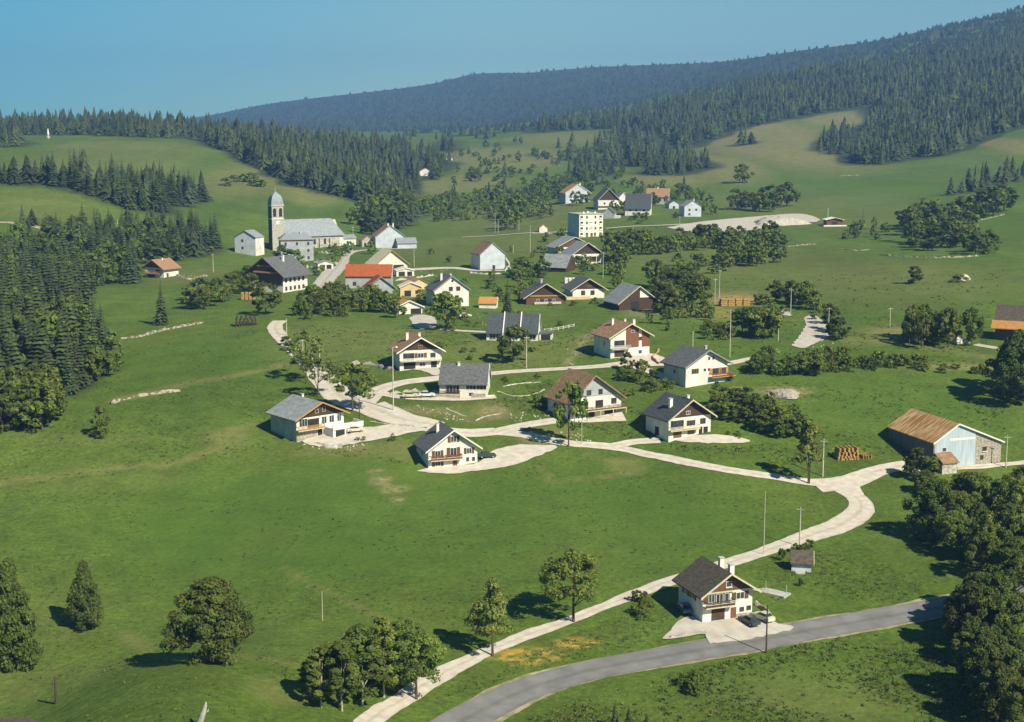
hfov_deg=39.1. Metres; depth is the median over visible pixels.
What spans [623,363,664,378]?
gravel lane
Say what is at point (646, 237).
broadleaf tree
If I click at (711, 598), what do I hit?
window
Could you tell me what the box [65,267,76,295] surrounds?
spruce tree
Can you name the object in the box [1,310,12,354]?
spruce tree
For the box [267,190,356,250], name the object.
church
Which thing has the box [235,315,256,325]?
log pile
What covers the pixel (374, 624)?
broadleaf tree
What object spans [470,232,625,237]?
field track
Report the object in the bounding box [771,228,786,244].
broadleaf tree
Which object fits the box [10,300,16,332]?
spruce tree
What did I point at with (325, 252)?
stone wall
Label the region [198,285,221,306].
broadleaf tree
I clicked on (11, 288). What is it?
spruce tree
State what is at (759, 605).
retaining wall
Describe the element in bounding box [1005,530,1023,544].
broadleaf tree
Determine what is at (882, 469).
gravel lane
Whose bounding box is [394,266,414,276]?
garage
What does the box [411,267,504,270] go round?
village road
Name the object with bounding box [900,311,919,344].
broadleaf tree
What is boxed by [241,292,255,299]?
plank pile
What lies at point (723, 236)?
broadleaf tree
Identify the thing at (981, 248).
broadleaf tree
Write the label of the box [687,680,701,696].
bush
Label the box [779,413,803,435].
broadleaf tree
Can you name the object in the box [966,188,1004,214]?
broadleaf tree
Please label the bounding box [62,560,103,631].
conifer tree
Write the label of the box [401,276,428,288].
shed
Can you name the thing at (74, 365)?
spruce tree
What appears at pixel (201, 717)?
dead tree
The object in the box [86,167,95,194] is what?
spruce tree
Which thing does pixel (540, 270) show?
broadleaf tree
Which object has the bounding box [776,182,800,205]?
broadleaf tree
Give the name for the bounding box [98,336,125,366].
broadleaf tree
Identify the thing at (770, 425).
broadleaf tree
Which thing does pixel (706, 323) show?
bush
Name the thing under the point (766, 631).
utility pole
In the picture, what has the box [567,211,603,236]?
apartment block
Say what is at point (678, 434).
garage door
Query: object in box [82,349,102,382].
broadleaf tree
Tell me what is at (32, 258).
spruce tree
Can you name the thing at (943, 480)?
broadleaf tree
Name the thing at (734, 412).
broadleaf tree
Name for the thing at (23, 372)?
broadleaf tree
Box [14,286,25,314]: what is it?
spruce tree
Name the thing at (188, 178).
spruce tree
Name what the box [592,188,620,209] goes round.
house
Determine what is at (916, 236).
broadleaf tree
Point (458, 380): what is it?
chalet
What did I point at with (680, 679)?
bush
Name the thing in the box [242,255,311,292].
chalet
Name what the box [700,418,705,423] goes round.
window
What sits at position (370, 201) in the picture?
broadleaf tree
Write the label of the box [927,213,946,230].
broadleaf tree
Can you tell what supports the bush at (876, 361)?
on the ground at (348, 490)
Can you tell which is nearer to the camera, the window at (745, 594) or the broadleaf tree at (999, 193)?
the window at (745, 594)
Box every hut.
[537,224,547,232]
[950,330,969,343]
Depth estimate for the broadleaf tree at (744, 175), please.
1212.51 m
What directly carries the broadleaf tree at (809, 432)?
on the ground at (348, 490)
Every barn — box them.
[470,240,510,269]
[541,254,575,271]
[601,282,659,310]
[887,408,1004,473]
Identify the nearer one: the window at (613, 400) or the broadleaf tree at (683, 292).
the window at (613, 400)
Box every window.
[299,418,307,426]
[321,416,326,423]
[329,415,333,422]
[405,353,410,358]
[415,353,426,357]
[432,450,442,457]
[432,461,442,466]
[446,385,455,391]
[447,447,459,456]
[448,436,459,442]
[464,447,473,453]
[466,385,475,389]
[476,386,486,389]
[490,334,495,338]
[611,397,616,403]
[617,340,623,346]
[673,420,681,428]
[687,420,694,425]
[692,368,698,373]
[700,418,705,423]
[708,594,714,602]
[709,367,721,374]
[716,593,722,602]
[720,367,727,373]
[724,593,728,600]
[725,581,732,587]
[732,591,748,599]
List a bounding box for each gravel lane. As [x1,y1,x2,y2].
[267,320,496,436]
[348,392,496,401]
[353,431,874,721]
[354,401,444,426]
[363,361,622,403]
[491,412,625,434]
[609,437,660,448]
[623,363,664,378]
[728,357,750,364]
[798,472,878,495]
[810,461,904,491]
[957,460,1023,469]
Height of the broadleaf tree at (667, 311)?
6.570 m
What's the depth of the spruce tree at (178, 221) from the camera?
725.03 m
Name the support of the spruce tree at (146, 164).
on the ground at (348, 490)
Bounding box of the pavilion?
[822,217,846,226]
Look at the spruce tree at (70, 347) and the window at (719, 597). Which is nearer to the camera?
the window at (719, 597)
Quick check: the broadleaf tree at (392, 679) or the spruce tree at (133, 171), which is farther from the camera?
the spruce tree at (133, 171)
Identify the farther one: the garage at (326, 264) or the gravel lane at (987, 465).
the garage at (326, 264)
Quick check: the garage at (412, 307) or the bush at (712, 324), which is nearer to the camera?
the bush at (712, 324)
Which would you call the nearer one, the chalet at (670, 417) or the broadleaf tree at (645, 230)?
the chalet at (670, 417)
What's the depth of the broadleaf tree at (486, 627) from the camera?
223.05 m
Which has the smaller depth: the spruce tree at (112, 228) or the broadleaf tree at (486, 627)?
the broadleaf tree at (486, 627)
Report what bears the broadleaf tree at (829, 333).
on the ground at (348, 490)
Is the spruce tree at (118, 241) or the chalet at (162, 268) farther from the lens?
the spruce tree at (118, 241)
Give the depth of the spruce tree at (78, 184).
790.68 m
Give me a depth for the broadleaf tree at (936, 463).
318.70 m
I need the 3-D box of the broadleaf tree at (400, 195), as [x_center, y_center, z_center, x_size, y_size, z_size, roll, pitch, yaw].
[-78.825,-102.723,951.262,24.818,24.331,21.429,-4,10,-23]
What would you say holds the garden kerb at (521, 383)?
on the ground at (348, 490)
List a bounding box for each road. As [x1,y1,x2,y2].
[313,248,402,292]
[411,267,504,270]
[430,583,1023,721]
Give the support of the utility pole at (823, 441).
on the ground at (348, 490)
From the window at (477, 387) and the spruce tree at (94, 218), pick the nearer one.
the window at (477, 387)
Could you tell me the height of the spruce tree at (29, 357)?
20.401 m
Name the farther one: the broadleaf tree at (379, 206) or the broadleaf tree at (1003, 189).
the broadleaf tree at (379, 206)
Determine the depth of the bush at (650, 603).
244.40 m
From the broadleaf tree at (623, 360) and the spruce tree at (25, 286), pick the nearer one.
the broadleaf tree at (623, 360)
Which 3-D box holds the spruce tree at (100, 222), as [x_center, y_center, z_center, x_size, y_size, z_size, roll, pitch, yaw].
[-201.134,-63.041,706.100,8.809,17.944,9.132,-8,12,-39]
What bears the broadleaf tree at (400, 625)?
on the ground at (348, 490)
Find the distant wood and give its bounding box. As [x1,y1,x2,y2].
[210,5,1023,132]
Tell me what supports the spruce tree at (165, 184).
on the ground at (348, 490)
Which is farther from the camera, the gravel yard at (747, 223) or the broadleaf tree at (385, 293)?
the gravel yard at (747, 223)
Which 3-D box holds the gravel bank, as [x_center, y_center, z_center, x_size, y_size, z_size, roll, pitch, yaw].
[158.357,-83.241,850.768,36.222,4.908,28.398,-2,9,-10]
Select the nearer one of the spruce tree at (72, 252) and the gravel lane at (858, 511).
the gravel lane at (858, 511)
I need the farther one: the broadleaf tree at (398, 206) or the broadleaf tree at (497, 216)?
the broadleaf tree at (398, 206)
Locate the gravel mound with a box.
[764,389,798,398]
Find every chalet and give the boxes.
[140,258,181,277]
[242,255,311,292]
[265,393,363,441]
[387,332,445,370]
[412,421,482,467]
[433,361,491,397]
[519,279,569,304]
[561,275,608,299]
[641,392,717,441]
[672,556,761,621]
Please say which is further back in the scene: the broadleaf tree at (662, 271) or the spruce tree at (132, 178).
the spruce tree at (132, 178)
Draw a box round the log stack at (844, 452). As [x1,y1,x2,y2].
[833,445,858,460]
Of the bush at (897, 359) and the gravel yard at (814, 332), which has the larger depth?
the gravel yard at (814, 332)
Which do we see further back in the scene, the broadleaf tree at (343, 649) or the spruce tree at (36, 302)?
the spruce tree at (36, 302)
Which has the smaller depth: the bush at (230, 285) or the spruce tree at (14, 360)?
the spruce tree at (14, 360)
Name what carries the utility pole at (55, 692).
on the ground at (348, 490)
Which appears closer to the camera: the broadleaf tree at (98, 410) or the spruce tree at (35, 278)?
the broadleaf tree at (98, 410)
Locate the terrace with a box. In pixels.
[753,585,790,598]
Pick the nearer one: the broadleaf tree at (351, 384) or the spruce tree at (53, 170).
the broadleaf tree at (351, 384)
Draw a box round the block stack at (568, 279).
[564,277,575,282]
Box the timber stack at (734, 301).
[719,298,749,305]
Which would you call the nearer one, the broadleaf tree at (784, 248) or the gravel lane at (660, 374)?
the gravel lane at (660, 374)
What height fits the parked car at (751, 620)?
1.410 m
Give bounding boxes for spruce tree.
[0,250,6,282]
[0,272,10,305]
[0,283,9,312]
[0,307,20,357]
[0,324,3,348]
[0,348,9,392]
[1,297,6,331]
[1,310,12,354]
[2,332,21,363]
[4,229,15,253]
[4,237,11,262]
[5,330,25,375]
[6,251,15,289]
[6,278,17,299]
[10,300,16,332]
[14,283,24,310]
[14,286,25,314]
[15,266,27,289]
[16,234,22,251]
[17,315,22,341]
[18,311,45,351]
[20,271,32,295]
[20,316,26,342]
[20,322,28,366]
[21,233,31,254]
[22,253,32,293]
[23,290,36,321]
[24,316,34,366]
[27,316,64,383]
[28,243,40,276]
[29,263,39,292]
[29,279,43,309]
[33,229,38,252]
[36,265,44,302]
[37,253,57,299]
[38,273,46,302]
[41,211,50,247]
[42,295,51,323]
[42,321,52,347]
[43,271,57,305]
[44,239,52,271]
[44,344,55,367]
[46,153,60,185]
[50,254,59,293]
[50,284,56,301]
[51,306,76,359]
[53,215,58,233]
[53,321,72,386]
[54,243,66,289]
[55,258,64,302]
[56,259,69,297]
[57,160,68,184]
[58,289,65,314]
[59,160,68,186]
[59,228,68,252]
[61,297,68,324]
[61,348,78,394]
[64,242,71,260]
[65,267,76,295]
[65,290,79,339]
[66,148,72,185]
[66,335,74,353]
[67,160,76,188]
[68,241,76,260]
[68,340,82,390]
[69,254,84,300]
[69,286,79,323]
[70,264,79,300]
[71,150,77,171]
[72,162,84,190]
[72,252,95,298]
[73,320,81,354]
[73,335,92,387]
[76,203,89,230]
[77,150,81,169]
[78,266,96,308]
[80,152,89,182]
[80,168,88,193]
[80,314,103,374]
[80,321,97,383]
[83,225,90,247]
[84,254,96,292]
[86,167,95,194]
[86,223,96,250]
[86,296,95,325]
[89,309,99,338]
[89,321,104,370]
[91,206,97,233]
[92,304,97,319]
[95,227,100,244]
[96,216,103,232]
[96,254,105,285]
[96,304,117,359]
[97,228,103,246]
[98,158,104,184]
[98,314,106,344]
[102,162,112,186]
[102,324,112,366]
[103,227,109,251]
[107,153,118,186]
[110,217,116,237]
[111,165,117,187]
[111,176,123,204]
[114,227,121,252]
[116,222,121,237]
[117,208,127,228]
[119,161,126,179]
[120,170,126,197]
[120,242,141,283]
[121,177,137,208]
[121,213,125,227]
[121,228,125,243]
[124,236,140,269]
[125,165,132,192]
[129,162,135,179]
[129,168,136,189]
[129,210,135,229]
[131,168,141,203]
[131,251,143,280]
[136,216,145,254]
[137,179,149,209]
[138,167,145,183]
[143,160,150,181]
[149,178,167,210]
[151,281,170,325]
[154,213,161,227]
[157,164,163,186]
[158,166,172,204]
[159,202,167,233]
[161,183,172,211]
[161,227,167,257]
[166,219,172,249]
[167,169,180,204]
[171,217,180,250]
[173,226,185,260]
[176,206,180,233]
[178,212,186,240]
[180,219,184,243]
[181,172,186,193]
[183,170,190,192]
[187,207,196,230]
[192,176,199,202]
[195,221,207,249]
[201,221,213,250]
[207,218,213,245]
[210,212,223,247]
[291,160,304,186]
[348,170,354,197]
[355,172,365,199]
[501,278,514,312]
[610,700,618,721]
[623,707,632,721]
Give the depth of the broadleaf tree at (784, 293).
503.50 m
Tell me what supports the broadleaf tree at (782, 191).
on the ground at (348, 490)
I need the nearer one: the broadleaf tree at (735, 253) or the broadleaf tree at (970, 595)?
the broadleaf tree at (970, 595)
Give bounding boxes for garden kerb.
[498,389,544,395]
[502,381,540,386]
[670,631,706,637]
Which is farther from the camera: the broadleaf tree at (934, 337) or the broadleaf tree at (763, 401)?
the broadleaf tree at (934, 337)
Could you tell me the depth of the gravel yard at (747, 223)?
853.30 m
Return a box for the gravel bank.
[754,216,810,225]
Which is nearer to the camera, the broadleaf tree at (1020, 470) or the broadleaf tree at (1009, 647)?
the broadleaf tree at (1009, 647)
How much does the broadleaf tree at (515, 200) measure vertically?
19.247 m
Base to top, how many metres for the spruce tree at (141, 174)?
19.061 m
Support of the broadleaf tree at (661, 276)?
on the ground at (348, 490)
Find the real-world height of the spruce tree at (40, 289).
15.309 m
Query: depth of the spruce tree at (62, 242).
651.96 m
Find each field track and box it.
[0,221,39,228]
[440,328,485,332]
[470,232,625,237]
[611,224,678,227]
[975,344,1000,348]
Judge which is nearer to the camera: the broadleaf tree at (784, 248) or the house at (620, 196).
the broadleaf tree at (784, 248)
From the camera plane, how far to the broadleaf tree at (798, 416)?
336.59 m
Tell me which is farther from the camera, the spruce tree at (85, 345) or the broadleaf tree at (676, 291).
the broadleaf tree at (676, 291)
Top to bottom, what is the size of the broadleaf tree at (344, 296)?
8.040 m
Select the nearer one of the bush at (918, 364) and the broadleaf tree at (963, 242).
the bush at (918, 364)
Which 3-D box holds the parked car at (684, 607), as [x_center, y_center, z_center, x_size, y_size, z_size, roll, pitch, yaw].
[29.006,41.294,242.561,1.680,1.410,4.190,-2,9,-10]
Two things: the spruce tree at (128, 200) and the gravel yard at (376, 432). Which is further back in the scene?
the spruce tree at (128, 200)
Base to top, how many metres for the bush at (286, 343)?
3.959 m
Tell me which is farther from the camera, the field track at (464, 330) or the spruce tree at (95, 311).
the field track at (464, 330)
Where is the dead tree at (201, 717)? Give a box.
[197,702,208,721]
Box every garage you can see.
[315,260,333,269]
[391,298,424,314]
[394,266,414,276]
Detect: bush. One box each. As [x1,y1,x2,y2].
[47,215,55,226]
[181,284,195,290]
[190,276,211,292]
[205,277,226,288]
[210,284,226,301]
[220,177,233,185]
[220,286,231,301]
[221,272,239,284]
[226,283,237,293]
[228,174,239,181]
[229,278,241,289]
[231,269,243,279]
[238,173,249,181]
[239,265,250,283]
[244,172,256,180]
[248,176,264,185]
[279,341,288,350]
[280,336,290,344]
[292,350,309,362]
[412,289,425,300]
[435,341,443,348]
[458,306,467,312]
[461,313,468,319]
[532,245,545,252]
[532,393,541,403]
[535,398,547,406]
[553,246,563,253]
[589,297,600,303]
[616,368,635,379]
[629,212,638,218]
[630,373,641,380]
[630,589,641,601]
[630,602,641,613]
[635,598,650,612]
[636,591,652,602]
[636,604,648,620]
[638,595,655,606]
[640,212,648,219]
[640,384,652,391]
[645,377,657,386]
[646,369,656,377]
[650,382,664,390]
[658,378,670,386]
[666,380,674,389]
[677,672,690,683]
[684,675,704,691]
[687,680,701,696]
[691,669,705,681]
[699,321,714,333]
[700,328,715,339]
[704,321,723,334]
[713,322,725,333]
[719,321,739,333]
[719,322,738,339]
[776,548,786,559]
[790,543,797,549]
[796,578,803,585]
[797,543,806,550]
[803,539,814,547]
[840,356,859,370]
[856,355,871,368]
[864,356,875,366]
[865,358,881,370]
[871,350,893,366]
[883,353,902,367]
[895,354,909,365]
[905,353,923,364]
[909,361,922,368]
[912,355,930,366]
[920,364,928,370]
[938,366,948,372]
[949,363,960,368]
[970,366,981,373]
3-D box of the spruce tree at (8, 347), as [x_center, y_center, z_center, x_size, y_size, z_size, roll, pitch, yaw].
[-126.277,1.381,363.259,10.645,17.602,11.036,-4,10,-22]
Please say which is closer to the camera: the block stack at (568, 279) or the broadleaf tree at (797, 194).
the block stack at (568, 279)
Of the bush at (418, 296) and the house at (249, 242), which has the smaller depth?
the bush at (418, 296)
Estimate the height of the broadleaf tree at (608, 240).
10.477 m
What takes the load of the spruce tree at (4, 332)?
on the ground at (348, 490)
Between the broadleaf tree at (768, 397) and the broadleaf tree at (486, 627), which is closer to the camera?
the broadleaf tree at (486, 627)
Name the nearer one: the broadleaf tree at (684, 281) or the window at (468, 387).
the window at (468, 387)
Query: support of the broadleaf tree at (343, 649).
on the ground at (348, 490)
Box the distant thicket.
[290,176,999,497]
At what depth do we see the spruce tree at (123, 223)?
711.47 m
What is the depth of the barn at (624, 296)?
493.55 m
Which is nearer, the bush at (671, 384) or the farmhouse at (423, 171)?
the bush at (671, 384)
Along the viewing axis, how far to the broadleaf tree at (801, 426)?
334.13 m
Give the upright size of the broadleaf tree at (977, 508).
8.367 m
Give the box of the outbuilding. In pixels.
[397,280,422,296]
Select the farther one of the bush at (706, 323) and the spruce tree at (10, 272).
the spruce tree at (10, 272)
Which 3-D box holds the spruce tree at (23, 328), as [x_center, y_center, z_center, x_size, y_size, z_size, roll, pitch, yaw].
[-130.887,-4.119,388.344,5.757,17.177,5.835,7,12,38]
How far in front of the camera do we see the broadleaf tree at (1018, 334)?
363.61 m
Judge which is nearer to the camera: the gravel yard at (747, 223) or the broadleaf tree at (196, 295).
the broadleaf tree at (196, 295)
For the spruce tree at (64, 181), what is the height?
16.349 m
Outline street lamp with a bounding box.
[392,346,397,409]
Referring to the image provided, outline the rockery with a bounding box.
[314,442,341,447]
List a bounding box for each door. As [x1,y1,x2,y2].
[336,429,344,436]
[411,308,420,313]
[604,409,615,414]
[614,350,623,356]
[673,431,681,437]
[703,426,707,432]
[711,608,724,620]
[731,607,735,617]
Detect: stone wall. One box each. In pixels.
[110,389,180,403]
[120,321,204,338]
[176,274,207,279]
[313,249,352,253]
[395,274,432,280]
[878,254,977,257]
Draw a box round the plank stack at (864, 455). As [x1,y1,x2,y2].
[859,453,871,458]
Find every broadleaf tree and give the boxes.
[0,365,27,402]
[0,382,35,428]
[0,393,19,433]
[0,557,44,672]
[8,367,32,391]
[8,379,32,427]
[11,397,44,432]
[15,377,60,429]
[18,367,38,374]
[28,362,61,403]
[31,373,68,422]
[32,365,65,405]
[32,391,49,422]
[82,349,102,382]
[90,405,109,437]
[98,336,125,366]
[102,351,117,374]
[159,576,254,665]
[178,287,199,307]
[191,287,210,308]
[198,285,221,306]
[240,272,258,291]
[250,281,282,314]
[271,245,296,256]
[286,328,325,383]
[292,299,307,315]
[298,645,342,707]
[300,357,338,397]
[301,284,326,303]
[304,293,328,313]
[314,292,328,312]
[314,642,342,680]
[318,639,372,711]
[323,281,341,298]
[328,296,347,316]
[329,290,349,307]
[329,362,379,411]
[330,280,347,294]
[339,623,387,704]
[340,630,369,682]
[341,290,359,304]
[345,200,368,221]
[350,289,369,306]
[353,294,372,311]
[355,207,385,234]
[357,617,408,697]
[360,617,399,665]
[361,194,373,203]
[362,283,377,300]
[363,198,377,208]
[369,202,386,215]
[369,289,382,299]
[372,190,390,200]
[372,292,387,311]
[375,187,410,204]
[375,290,389,312]
[378,198,400,219]
[383,293,400,308]
[385,299,403,317]
[385,619,421,684]
[386,201,407,221]
[387,627,446,699]
[393,197,409,213]
[394,188,415,204]
[395,619,434,664]
[424,291,462,329]
[464,577,513,655]
[493,204,515,227]
[497,207,512,229]
[497,324,535,361]
[499,197,516,211]
[507,192,527,211]
[509,208,523,228]
[511,256,533,272]
[511,270,523,287]
[535,258,551,275]
[538,548,600,622]
[551,380,589,446]
[599,229,621,245]
[602,236,618,251]
[608,241,621,251]
[608,246,630,262]
[612,235,632,246]
[619,232,633,242]
[619,352,634,368]
[620,244,628,259]
[622,227,636,234]
[624,238,641,255]
[627,234,637,251]
[631,229,642,243]
[631,233,646,254]
[633,359,650,376]
[639,228,652,239]
[640,232,654,253]
[641,259,666,284]
[647,273,675,301]
[649,280,666,304]
[650,235,670,253]
[651,282,678,310]
[658,267,674,275]
[659,306,673,320]
[660,265,694,295]
[664,287,680,308]
[665,266,679,278]
[672,227,687,238]
[674,276,695,302]
[675,285,687,308]
[676,264,697,290]
[683,301,697,317]
[689,252,707,269]
[689,274,712,300]
[690,273,706,293]
[692,224,708,242]
[696,226,714,244]
[697,298,710,312]
[701,223,721,244]
[706,394,732,418]
[708,384,732,408]
[715,246,726,263]
[716,228,739,246]
[716,400,735,419]
[717,253,735,270]
[721,242,734,260]
[725,387,747,410]
[726,188,750,209]
[726,226,737,239]
[728,247,740,266]
[731,306,765,335]
[731,307,750,333]
[731,405,753,421]
[733,163,756,182]
[733,225,746,244]
[736,190,752,208]
[737,386,757,404]
[739,245,750,257]
[740,395,759,417]
[741,244,759,265]
[741,305,762,328]
[741,394,766,413]
[742,309,775,336]
[743,192,759,206]
[745,192,767,211]
[745,355,762,372]
[747,229,760,244]
[747,349,783,374]
[748,245,766,266]
[749,411,767,431]
[752,307,782,338]
[754,187,768,201]
[754,409,769,426]
[757,184,782,205]
[757,403,779,422]
[758,223,773,238]
[759,416,773,433]
[760,242,772,260]
[760,345,774,365]
[762,220,781,240]
[762,307,783,337]
[763,391,776,405]
[764,190,782,210]
[765,279,782,300]
[767,404,792,417]
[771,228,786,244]
[772,188,793,206]
[772,244,787,261]
[772,415,789,437]
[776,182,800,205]
[777,280,801,302]
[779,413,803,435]
[780,355,798,374]
[788,403,800,413]
[788,412,804,433]
[792,283,807,304]
[793,356,815,374]
[794,289,814,307]
[795,418,819,434]
[795,418,823,483]
[798,280,814,291]
[803,353,827,375]
[804,289,823,309]
[808,348,827,354]
[808,352,826,368]
[820,303,838,318]
[822,306,844,326]
[823,352,841,371]
[824,345,838,367]
[825,316,851,339]
[826,321,841,337]
[834,345,850,357]
[894,204,925,226]
[898,208,922,231]
[900,212,928,238]
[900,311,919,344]
[901,304,920,339]
[901,479,966,540]
[902,447,932,478]
[905,227,923,247]
[907,265,923,283]
[909,198,939,217]
[909,311,934,340]
[913,211,927,222]
[913,469,937,491]
[914,319,929,348]
[915,218,946,239]
[918,225,950,250]
[919,303,934,330]
[923,217,967,247]
[924,313,948,345]
[925,200,943,218]
[925,456,941,471]
[927,204,949,223]
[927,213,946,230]
[927,309,939,341]
[931,203,956,224]
[932,490,980,529]
[932,509,968,550]
[934,307,962,346]
[935,478,952,494]
[939,583,998,648]
[940,516,977,558]
[942,571,1004,622]
[943,219,966,239]
[944,202,964,220]
[948,196,980,218]
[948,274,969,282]
[948,474,959,486]
[949,471,984,502]
[951,619,985,669]
[952,627,1008,702]
[956,195,987,223]
[957,211,980,232]
[957,307,984,345]
[960,229,979,250]
[960,471,997,506]
[961,224,973,239]
[962,570,990,607]
[963,531,1003,569]
[965,231,990,253]
[965,501,990,521]
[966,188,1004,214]
[966,659,1023,721]
[970,591,1023,642]
[971,233,986,250]
[971,510,1009,555]
[971,547,1023,600]
[973,642,1013,689]
[978,229,1001,246]
[979,185,1007,215]
[979,570,1023,627]
[980,338,1023,402]
[981,502,1023,550]
[984,544,1010,565]
[986,473,1023,512]
[988,649,1023,714]
[991,183,1012,207]
[992,474,1023,524]
[995,329,1023,392]
[995,619,1023,646]
[996,183,1019,210]
[996,677,1023,721]
[1003,536,1023,586]
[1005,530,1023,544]
[1008,465,1023,502]
[1013,639,1023,653]
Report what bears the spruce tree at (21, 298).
on the ground at (348, 490)
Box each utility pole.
[54,676,57,703]
[524,336,528,368]
[728,310,730,356]
[763,491,765,553]
[765,605,767,653]
[797,507,803,543]
[808,452,810,483]
[821,439,826,476]
[1004,435,1010,467]
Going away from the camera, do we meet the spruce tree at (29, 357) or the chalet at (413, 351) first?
the spruce tree at (29, 357)
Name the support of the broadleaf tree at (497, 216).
on the ground at (348, 490)
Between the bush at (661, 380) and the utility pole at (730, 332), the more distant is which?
the utility pole at (730, 332)
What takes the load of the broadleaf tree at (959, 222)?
on the ground at (348, 490)
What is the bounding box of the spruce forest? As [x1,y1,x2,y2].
[0,24,1023,721]
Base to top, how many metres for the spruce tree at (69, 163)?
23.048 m
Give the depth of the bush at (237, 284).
548.64 m
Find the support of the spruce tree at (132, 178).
on the ground at (348, 490)
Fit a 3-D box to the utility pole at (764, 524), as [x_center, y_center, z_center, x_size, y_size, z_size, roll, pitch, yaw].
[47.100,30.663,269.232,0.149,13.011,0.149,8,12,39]
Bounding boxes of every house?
[234,229,264,255]
[278,230,314,260]
[358,235,372,246]
[364,248,409,268]
[424,273,470,305]
[486,311,553,340]
[543,368,626,421]
[545,235,595,253]
[559,183,590,203]
[559,240,605,263]
[590,318,654,358]
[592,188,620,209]
[616,192,624,201]
[624,193,652,215]
[646,187,669,203]
[659,344,735,387]
[679,199,701,216]
[991,304,1023,339]
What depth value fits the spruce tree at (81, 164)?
818.15 m
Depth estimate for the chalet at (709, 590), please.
239.43 m
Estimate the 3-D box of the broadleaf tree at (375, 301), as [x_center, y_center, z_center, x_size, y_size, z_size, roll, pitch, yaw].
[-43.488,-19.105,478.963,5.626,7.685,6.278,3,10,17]
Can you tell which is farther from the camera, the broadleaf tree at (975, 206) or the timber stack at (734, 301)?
the broadleaf tree at (975, 206)
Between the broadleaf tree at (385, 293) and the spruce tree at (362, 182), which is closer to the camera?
the broadleaf tree at (385, 293)
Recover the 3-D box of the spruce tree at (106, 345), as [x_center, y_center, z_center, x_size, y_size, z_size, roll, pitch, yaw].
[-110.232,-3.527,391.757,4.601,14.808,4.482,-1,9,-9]
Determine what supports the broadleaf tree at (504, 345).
on the ground at (348, 490)
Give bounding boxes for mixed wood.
[0,58,1023,368]
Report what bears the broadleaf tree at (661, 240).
on the ground at (348, 490)
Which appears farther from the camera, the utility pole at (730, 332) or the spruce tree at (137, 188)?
the spruce tree at (137, 188)
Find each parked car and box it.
[347,425,363,432]
[402,391,418,397]
[418,391,434,396]
[477,451,496,457]
[677,602,692,613]
[738,614,760,626]
[751,610,774,622]
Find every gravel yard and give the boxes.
[303,423,430,445]
[409,315,436,328]
[414,367,439,374]
[418,444,556,473]
[619,353,663,365]
[660,434,749,442]
[662,616,793,642]
[667,214,819,231]
[792,315,828,347]
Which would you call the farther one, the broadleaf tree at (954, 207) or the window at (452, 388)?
the broadleaf tree at (954, 207)
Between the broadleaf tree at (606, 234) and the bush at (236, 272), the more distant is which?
the broadleaf tree at (606, 234)
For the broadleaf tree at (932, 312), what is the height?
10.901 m
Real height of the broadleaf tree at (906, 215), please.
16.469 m
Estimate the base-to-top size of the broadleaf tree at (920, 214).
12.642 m
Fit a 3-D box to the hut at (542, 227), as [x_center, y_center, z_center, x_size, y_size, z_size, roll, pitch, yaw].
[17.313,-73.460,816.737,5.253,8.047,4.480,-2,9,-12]
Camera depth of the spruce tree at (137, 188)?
798.99 m
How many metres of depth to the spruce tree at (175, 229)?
704.89 m
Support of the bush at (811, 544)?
on the ground at (348, 490)
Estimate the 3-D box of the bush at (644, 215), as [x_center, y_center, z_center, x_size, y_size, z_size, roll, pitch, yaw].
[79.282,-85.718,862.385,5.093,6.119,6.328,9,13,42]
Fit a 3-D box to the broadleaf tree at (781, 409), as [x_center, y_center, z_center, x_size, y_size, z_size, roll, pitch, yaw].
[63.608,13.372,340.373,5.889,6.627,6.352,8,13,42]
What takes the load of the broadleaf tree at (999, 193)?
on the ground at (348, 490)
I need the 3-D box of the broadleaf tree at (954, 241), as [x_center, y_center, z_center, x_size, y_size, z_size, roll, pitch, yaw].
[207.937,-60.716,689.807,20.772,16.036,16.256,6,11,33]
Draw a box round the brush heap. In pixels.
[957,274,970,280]
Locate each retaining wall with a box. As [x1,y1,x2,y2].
[352,360,394,370]
[371,421,426,427]
[390,388,438,393]
[652,348,658,363]
[755,600,770,612]
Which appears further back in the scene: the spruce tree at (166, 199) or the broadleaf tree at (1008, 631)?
the spruce tree at (166, 199)
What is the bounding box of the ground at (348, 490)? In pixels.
[0,8,1023,721]
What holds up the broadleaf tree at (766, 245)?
on the ground at (348, 490)
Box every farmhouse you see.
[345,264,393,287]
[362,274,396,292]
[371,223,416,248]
[419,168,429,175]
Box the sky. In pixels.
[0,0,1023,119]
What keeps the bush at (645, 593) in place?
on the ground at (348, 490)
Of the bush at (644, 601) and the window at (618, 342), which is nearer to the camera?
the bush at (644, 601)
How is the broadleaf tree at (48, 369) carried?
on the ground at (348, 490)
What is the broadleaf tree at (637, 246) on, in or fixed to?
on the ground at (348, 490)
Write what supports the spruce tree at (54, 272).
on the ground at (348, 490)
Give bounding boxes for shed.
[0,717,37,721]
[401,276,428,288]
[478,297,498,308]
[603,207,620,218]
[665,200,678,208]
[790,550,813,574]
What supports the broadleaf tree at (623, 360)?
on the ground at (348, 490)
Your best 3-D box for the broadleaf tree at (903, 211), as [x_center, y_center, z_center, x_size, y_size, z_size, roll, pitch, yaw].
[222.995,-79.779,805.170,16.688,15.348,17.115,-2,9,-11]
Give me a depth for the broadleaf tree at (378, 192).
943.42 m

